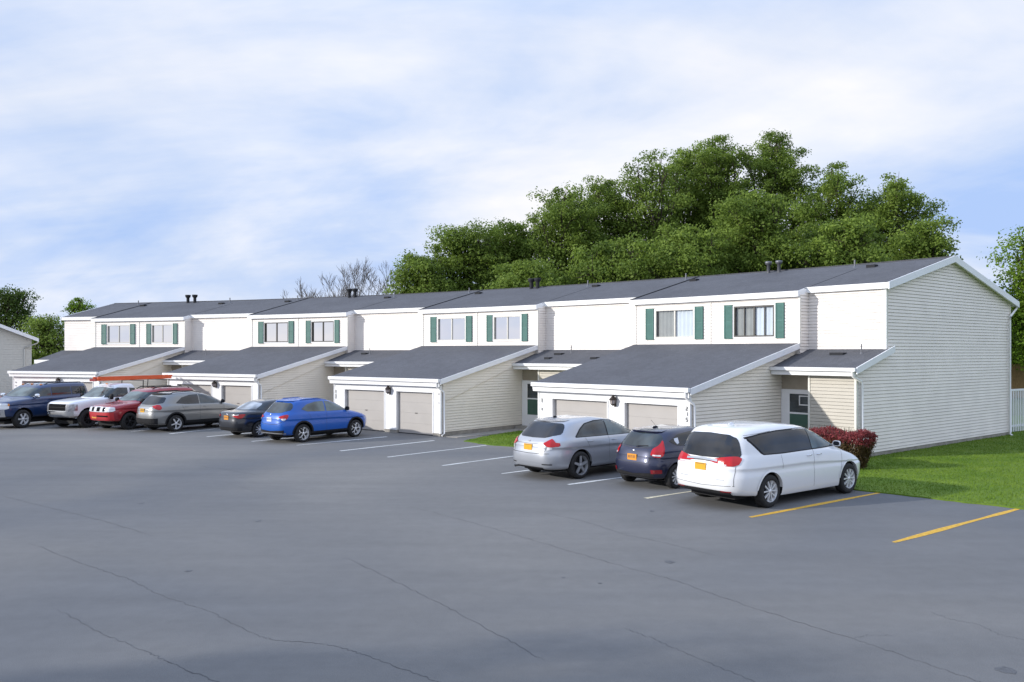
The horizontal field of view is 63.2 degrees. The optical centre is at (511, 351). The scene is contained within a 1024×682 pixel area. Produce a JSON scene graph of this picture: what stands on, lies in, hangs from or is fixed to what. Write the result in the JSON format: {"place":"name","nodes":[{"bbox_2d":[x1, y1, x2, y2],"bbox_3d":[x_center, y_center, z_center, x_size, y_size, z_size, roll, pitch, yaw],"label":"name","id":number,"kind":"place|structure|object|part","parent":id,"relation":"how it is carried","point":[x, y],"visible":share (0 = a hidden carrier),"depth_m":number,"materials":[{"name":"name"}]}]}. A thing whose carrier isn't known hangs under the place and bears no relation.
{"place":"outdoors","nodes":[
{"label":"outdoors","id":0,"kind":"place"},
{"bbox_2d":[444,428,524,437],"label":"path","id":1,"kind":"structure","parent":0,"point":[483,433],"depth_m":34.50,"materials":[{"name":"concrete"}]},
{"bbox_2d":[0,404,1023,681],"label":"parking lot","id":2,"kind":"structure","parent":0,"point":[198,552],"depth_m":12.90,"materials":[{"name":"grey asphalt"}]},
{"bbox_2d":[0,381,87,427],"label":"suv","id":3,"kind":"object","parent":2,"relation":"on","point":[23,405],"visible":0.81,"depth_m":38.05,"materials":[{"name":"blue paint"}]},
{"bbox_3d":[-21.615,1.837,38.190,0.179,0.398,0.995,0,0,26],"label":"side window","id":4,"kind":"part","parent":3,"relation":"part of","materials":[{"name":"black glass"}]},
{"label":"side window","id":5,"kind":"part","parent":3,"relation":"part of","materials":[{"name":"black glass"}]},
{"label":"side window","id":6,"kind":"part","parent":3,"relation":"part of","materials":[{"name":"black glass"}]},
{"bbox_2d":[46,379,169,427],"bbox_3d":[-18.946,2.376,39.431,2.178,2.050,5.744,0,0,25],"label":"pickup truck","id":7,"kind":"object","parent":2,"relation":"on","point":[63,412],"visible":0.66,"depth_m":37.44,"materials":[{"name":"white paint"}]},
{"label":"side window","id":8,"kind":"part","parent":7,"relation":"part of","materials":[{"name":"black glass"}]},
{"bbox_2d":[90,375,171,380],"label":"extension ladder","id":9,"kind":"object","parent":7,"relation":"on","point":[109,378],"visible":1,"depth_m":40.13,"materials":[{"name":"orange"}]},
{"bbox_2d":[89,385,193,429],"bbox_3d":[-16.713,2.491,38.104,2.000,1.820,4.876,0,0,29],"label":"suv","id":10,"kind":"object","parent":2,"relation":"on","point":[122,412],"visible":0.56,"depth_m":36.45,"materials":[{"name":"red paint"}]},
{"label":"side window","id":11,"kind":"part","parent":10,"relation":"part of","materials":[{"name":"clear glass"}]},
{"bbox_2d":[136,390,238,431],"bbox_3d":[-14.270,2.548,37.127,1.920,1.707,4.642,0,0,36],"label":"suv","id":12,"kind":"object","parent":2,"relation":"on","point":[174,410],"visible":0.88,"depth_m":35.79,"materials":[{"name":"grey paint"}]},
{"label":"rear window","id":13,"kind":"part","parent":12,"relation":"part of","materials":[{"name":"black glass"}]},
{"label":"side window","id":14,"kind":"part","parent":12,"relation":"part of","materials":[{"name":"black glass"}]},
{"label":"side window","id":15,"kind":"part","parent":12,"relation":"part of","materials":[{"name":"black glass"}]},
{"bbox_2d":[219,399,278,436],"bbox_3d":[-9.839,2.673,34.723,1.843,1.456,4.646,0,0,39],"label":"sedan","id":16,"kind":"object","parent":2,"relation":"on","point":[245,417],"visible":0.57,"depth_m":33.02,"materials":[{"name":"black paint"}]},
{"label":"rear window","id":17,"kind":"part","parent":16,"relation":"part of","materials":[{"name":"clear glass"}]},
{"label":"side window","id":18,"kind":"part","parent":16,"relation":"part of","materials":[{"name":"black glass"}]},
{"bbox_2d":[261,397,365,442],"bbox_3d":[-7.731,2.585,32.770,1.862,1.632,4.303,0,0,38],"label":"crossover","id":19,"kind":"object","parent":2,"relation":"on","point":[301,419],"visible":1,"depth_m":31.58,"materials":[{"name":"blue paint"}]},
{"bbox_2d":[266,402,292,412],"bbox_3d":[-8.817,2.091,31.353,1.330,0.391,0.467,0,0,37],"label":"rear window","id":20,"kind":"structure","parent":19,"relation":"in","point":[277,407],"depth_m":31.21,"materials":[{"name":"grey glass"}]},
{"bbox_2d":[302,401,324,410],"bbox_3d":[-7.598,2.082,31.737,0.173,0.391,1.081,0,0,38],"label":"side window","id":21,"kind":"structure","parent":19,"relation":"in","point":[317,405],"depth_m":31.81,"materials":[{"name":"grey glass"}]},
{"bbox_2d":[324,401,344,410],"bbox_3d":[-6.905,2.085,32.681,0.205,0.398,1.148,0,0,36],"label":"side window","id":22,"kind":"structure","parent":19,"relation":"in","point":[330,406],"depth_m":32.47,"materials":[{"name":"grey glass"}]},
{"bbox_2d":[513,415,635,478],"bbox_3d":[2.227,2.586,23.906,4.801,1.631,1.954,0,0,-41],"label":"crossover","id":23,"kind":"object","parent":2,"relation":"on","point":[576,446],"visible":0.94,"depth_m":22.47,"materials":[{"name":"silver metal"}]},
{"bbox_2d":[522,421,564,437],"bbox_3d":[0.764,2.093,22.612,0.572,0.396,1.449,0,0,-42],"label":"rear window","id":24,"kind":"structure","parent":23,"relation":"in","point":[541,429],"depth_m":22.42,"materials":[{"name":"grey glass"}]},
{"bbox_2d":[577,420,606,436],"bbox_3d":[2.132,2.096,22.778,1.201,0.402,0.197,0,0,-42],"label":"side window","id":25,"kind":"structure","parent":23,"relation":"in","point":[594,428],"depth_m":22.83,"materials":[{"name":"grey glass"}]},
{"bbox_2d":[603,420,630,434],"bbox_3d":[3.078,2.097,23.657,1.302,0.404,0.260,0,0,-42],"label":"side window","id":26,"kind":"structure","parent":23,"relation":"in","point":[612,427],"depth_m":23.44,"materials":[{"name":"grey glass"}]},
{"bbox_2d":[616,420,695,488],"bbox_3d":[4.574,2.569,22.163,4.064,1.664,1.927,0,0,-39],"label":"hatchback","id":27,"kind":"object","parent":2,"relation":"on","point":[651,452],"visible":0.59,"depth_m":20.80,"materials":[{"name":"blue paint"}]},
{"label":"rear window","id":28,"kind":"part","parent":27,"relation":"part of","materials":[{"name":"black glass"}]},
{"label":"side window","id":29,"kind":"part","parent":27,"relation":"part of","materials":[{"name":"black glass"}]},
{"bbox_2d":[677,420,859,507],"bbox_3d":[6.169,2.498,19.795,5.083,1.806,2.056,0,0,-37],"label":"minivan","id":30,"kind":"object","parent":2,"relation":"on","point":[764,464],"visible":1,"depth_m":18.44,"materials":[{"name":"white paint"}]},
{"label":"rear window","id":31,"kind":"part","parent":30,"relation":"part of","materials":[{"name":"black glass"}]},
{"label":"rear side window","id":32,"kind":"part","parent":30,"relation":"part of","materials":[{"name":"black glass"}]},
{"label":"front side window","id":33,"kind":"part","parent":30,"relation":"part of","materials":[{"name":"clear glass"}]},
{"bbox_2d":[0,0,1023,352],"label":"sky","id":34,"kind":"structure","parent":0,"point":[151,150],"materials":[{"name":"blue"}]},
{"bbox_2d":[1012,398,1019,415],"bbox_3d":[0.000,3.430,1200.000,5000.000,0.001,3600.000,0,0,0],"label":"ground","id":35,"kind":"structure","parent":0,"point":[1017,406],"depth_m":51.86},
{"bbox_2d":[0,324,38,393],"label":"neighbour house","id":36,"kind":"structure","parent":35,"relation":"on","point":[16,349],"depth_m":57.28,"materials":[{"name":"grey"}]},
{"bbox_2d":[0,284,56,353],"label":"dark tree","id":37,"kind":"object","parent":35,"relation":"on","point":[13,311],"visible":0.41,"depth_m":83.35,"materials":[{"name":"green plant"}]},
{"bbox_2d":[13,313,64,364],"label":"leafy tree","id":38,"kind":"object","parent":35,"relation":"on","point":[47,331],"visible":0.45,"depth_m":73.03,"materials":[{"name":"green plant"}]},
{"bbox_2d":[61,297,96,344],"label":"leafy tree","id":39,"kind":"object","parent":35,"relation":"on","point":[78,305],"visible":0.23,"depth_m":83.35,"materials":[{"name":"green plant"}]},
{"bbox_2d":[282,277,361,298],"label":"bare tree","id":40,"kind":"object","parent":35,"relation":"on","point":[305,294],"visible":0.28,"depth_m":76.87,"materials":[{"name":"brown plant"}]},
{"bbox_2d":[309,257,391,297],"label":"bare tree","id":41,"kind":"object","parent":35,"relation":"on","point":[356,285],"visible":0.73,"depth_m":78.25,"materials":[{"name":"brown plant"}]},
{"bbox_2d":[358,262,400,294],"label":"bare tree","id":42,"kind":"object","parent":35,"relation":"on","point":[383,281],"visible":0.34,"depth_m":75.55,"materials":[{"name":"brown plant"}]},
{"bbox_2d":[382,248,460,293],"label":"leafy tree","id":43,"kind":"object","parent":35,"relation":"on","point":[416,273],"visible":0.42,"depth_m":66.75,"materials":[{"name":"green plant"}]},
{"bbox_2d":[421,218,510,290],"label":"leafy tree","id":44,"kind":"object","parent":35,"relation":"on","point":[465,247],"visible":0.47,"depth_m":68.82,"materials":[{"name":"green plant"}]},
{"bbox_2d":[464,430,522,446],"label":"grass","id":45,"kind":"structure","parent":35,"relation":"on","point":[507,439],"depth_m":31.98,"materials":[{"name":"green plant"}]},
{"bbox_2d":[7,255,1019,455],"bbox_3d":[-6.209,-0.206,44.862,56.904,7.412,20.506,0,0,33],"label":"townhouse row","id":46,"kind":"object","parent":35,"relation":"on","point":[921,345],"visible":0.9,"depth_m":33.72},
{"bbox_2d":[82,382,92,390],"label":"garage door","id":47,"kind":"structure","parent":46,"relation":"in","point":[89,385],"depth_m":45.85,"materials":[{"name":"white metal"}]},
{"bbox_2d":[106,324,129,343],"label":"window","id":48,"kind":"structure","parent":46,"relation":"in","point":[115,334],"depth_m":52.90,"materials":[{"name":"white glass"}]},
{"bbox_2d":[151,324,172,343],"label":"window","id":49,"kind":"structure","parent":46,"relation":"in","point":[160,333],"depth_m":51.67,"materials":[{"name":"white glass"}]},
{"bbox_2d":[179,384,210,395],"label":"garage door","id":50,"kind":"structure","parent":46,"relation":"in","point":[206,389],"depth_m":42.33,"materials":[{"name":"beige metal"}]},
{"bbox_2d":[224,385,250,405],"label":"garage door","id":51,"kind":"structure","parent":46,"relation":"in","point":[238,395],"depth_m":41.04,"materials":[{"name":"beige metal"}]},
{"bbox_2d":[263,322,287,342],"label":"window","id":52,"kind":"structure","parent":46,"relation":"in","point":[273,332],"depth_m":47.97,"materials":[{"name":"glass"}]},
{"bbox_2d":[311,320,333,342],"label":"window","id":53,"kind":"structure","parent":46,"relation":"in","point":[321,331],"depth_m":46.21,"materials":[{"name":"white glass"}]},
{"bbox_2d":[347,389,384,431],"bbox_3d":[-6.332,2.530,36.278,2.454,1.740,0.065,0,0,37],"label":"garage door","id":54,"kind":"structure","parent":46,"relation":"in","point":[370,403],"depth_m":36.15,"materials":[{"name":"beige metal"}]},
{"bbox_2d":[399,391,432,435],"bbox_3d":[-3.940,2.530,34.418,2.103,1.740,0.062,0,0,39],"label":"garage door","id":55,"kind":"structure","parent":46,"relation":"in","point":[415,408],"depth_m":34.44,"materials":[{"name":"beige metal"}]},
{"bbox_2d":[436,316,465,341],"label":"window","id":56,"kind":"structure","parent":46,"relation":"in","point":[448,329],"depth_m":41.21,"materials":[{"name":"white glass"}]},
{"bbox_2d":[492,314,520,340],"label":"window","id":57,"kind":"structure","parent":46,"relation":"in","point":[504,327],"depth_m":39.16,"materials":[{"name":"white glass"}]},
{"bbox_2d":[522,380,537,425],"bbox_3d":[0.916,2.325,36.898,1.190,2.110,0.065,0,0,41],"label":"entry door","id":58,"kind":"structure","parent":46,"relation":"in","point":[529,397],"depth_m":37.01,"materials":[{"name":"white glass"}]},
{"bbox_2d":[555,399,606,417],"bbox_3d":[2.406,2.522,28.668,0.055,1.725,2.454,0,0,-45],"label":"garage door","id":59,"kind":"structure","parent":46,"relation":"in","point":[562,406],"depth_m":28.66,"materials":[{"name":"beige metal"}]},
{"bbox_2d":[627,403,676,429],"bbox_3d":[4.493,2.522,26.471,0.052,1.725,2.103,0,0,-42],"label":"garage door","id":60,"kind":"structure","parent":46,"relation":"in","point":[638,415],"depth_m":26.56,"materials":[{"name":"beige metal"}]},
{"bbox_2d":[654,307,694,339],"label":"window","id":61,"kind":"structure","parent":46,"relation":"in","point":[670,323],"depth_m":33.04,"materials":[{"name":"white glass"}]},
{"bbox_2d":[732,304,774,338],"bbox_3d":[8.884,-1.116,30.522,0.135,1.230,1.769,0,0,-42],"label":"window","id":62,"kind":"structure","parent":46,"relation":"in","point":[757,320],"depth_m":30.52,"materials":[{"name":"white glass"}]},
{"bbox_2d":[781,389,807,427],"bbox_3d":[9.656,2.325,28.187,0.081,2.110,1.190,0,0,-41],"label":"entry door","id":63,"kind":"structure","parent":46,"relation":"in","point":[794,402],"depth_m":28.24,"materials":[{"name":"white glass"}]},
{"bbox_2d":[475,216,558,288],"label":"leafy tree","id":64,"kind":"object","parent":35,"relation":"on","point":[511,237],"visible":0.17,"depth_m":71.45,"materials":[{"name":"green plant"}]},
{"bbox_2d":[480,256,564,289],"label":"bushy tree","id":65,"kind":"object","parent":35,"relation":"on","point":[516,277],"visible":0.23,"depth_m":59.88,"materials":[{"name":"green plant"}]},
{"bbox_2d":[518,182,614,285],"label":"leafy tree","id":66,"kind":"object","parent":35,"relation":"on","point":[563,220],"visible":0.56,"depth_m":69.72,"materials":[{"name":"green plant"}]},
{"bbox_2d":[553,232,661,284],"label":"bushy tree","id":67,"kind":"object","parent":35,"relation":"on","point":[612,261],"visible":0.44,"depth_m":59.13,"materials":[{"name":"green plant"}]},
{"bbox_2d":[568,175,652,272],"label":"leafy tree","id":68,"kind":"object","parent":35,"relation":"on","point":[607,191],"visible":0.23,"depth_m":72.45,"materials":[{"name":"green plant"}]},
{"bbox_2d":[599,148,696,276],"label":"leafy tree","id":69,"kind":"object","parent":35,"relation":"on","point":[655,212],"visible":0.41,"depth_m":71.20,"materials":[{"name":"green plant"}]},
{"bbox_2d":[644,147,721,251],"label":"leafy tree","id":70,"kind":"object","parent":35,"relation":"on","point":[683,161],"visible":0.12,"depth_m":75.49,"materials":[{"name":"green plant"}]},
{"bbox_2d":[639,220,747,279],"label":"bushy tree","id":71,"kind":"object","parent":35,"relation":"on","point":[682,255],"visible":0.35,"depth_m":57.81,"materials":[{"name":"green plant"}]},
{"bbox_2d":[673,133,760,273],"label":"leafy tree","id":72,"kind":"object","parent":35,"relation":"on","point":[713,170],"visible":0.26,"depth_m":73.27,"materials":[{"name":"green plant"}]},
{"bbox_2d":[707,187,811,272],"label":"bushy tree","id":73,"kind":"object","parent":35,"relation":"on","point":[762,240],"visible":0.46,"depth_m":59.42,"materials":[{"name":"green plant"}]},
{"bbox_2d":[724,128,824,270],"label":"leafy tree","id":74,"kind":"object","parent":35,"relation":"on","point":[780,170],"visible":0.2,"depth_m":74.61,"materials":[{"name":"green plant"}]},
{"bbox_2d":[774,161,887,258],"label":"leafy tree","id":75,"kind":"object","parent":35,"relation":"on","point":[836,186],"visible":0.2,"depth_m":71.32,"materials":[{"name":"green plant"}]},
{"bbox_2d":[770,211,892,269],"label":"bushy tree","id":76,"kind":"object","parent":35,"relation":"on","point":[850,243],"visible":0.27,"depth_m":57.52,"materials":[{"name":"green plant"}]},
{"bbox_2d":[805,424,877,468],"bbox_3d":[9.527,2.808,24.611,1.160,1.295,2.330,0,0,-39],"label":"red hedge","id":77,"kind":"object","parent":35,"relation":"on","point":[861,449],"visible":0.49,"depth_m":23.97,"materials":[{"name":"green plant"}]},
{"bbox_2d":[846,172,948,258],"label":"leafy tree","id":78,"kind":"object","parent":35,"relation":"on","point":[895,195],"visible":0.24,"depth_m":69.78,"materials":[{"name":"green plant"}]},
{"bbox_2d":[881,213,963,260],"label":"leafy tree","id":79,"kind":"object","parent":35,"relation":"on","point":[924,241],"visible":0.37,"depth_m":64.89,"materials":[{"name":"green plant"}]},
{"bbox_2d":[853,416,1023,509],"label":"grass","id":80,"kind":"structure","parent":35,"relation":"on","point":[987,471],"depth_m":23.09,"materials":[{"name":"green plant"}]},
{"bbox_2d":[1011,389,1023,432],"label":"picket fence","id":81,"kind":"object","parent":80,"relation":"on","point":[1015,425],"visible":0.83,"depth_m":35.08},
{"bbox_2d":[976,226,1023,370],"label":"bright tree","id":82,"kind":"object","parent":35,"relation":"on","point":[1017,317],"visible":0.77,"depth_m":59.96,"materials":[{"name":"green plant"}]},
{"bbox_2d":[1011,364,1023,397],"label":"wooden fence","id":83,"kind":"object","parent":35,"relation":"on","point":[1017,379],"visible":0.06,"depth_m":61.99,"materials":[{"name":"brown wood"}]},
{"bbox_2d":[1011,329,1023,363],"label":"dark tree","id":84,"kind":"object","parent":35,"relation":"on","point":[1015,347],"visible":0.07,"depth_m":64.30,"materials":[{"name":"green plant"}]}
]}

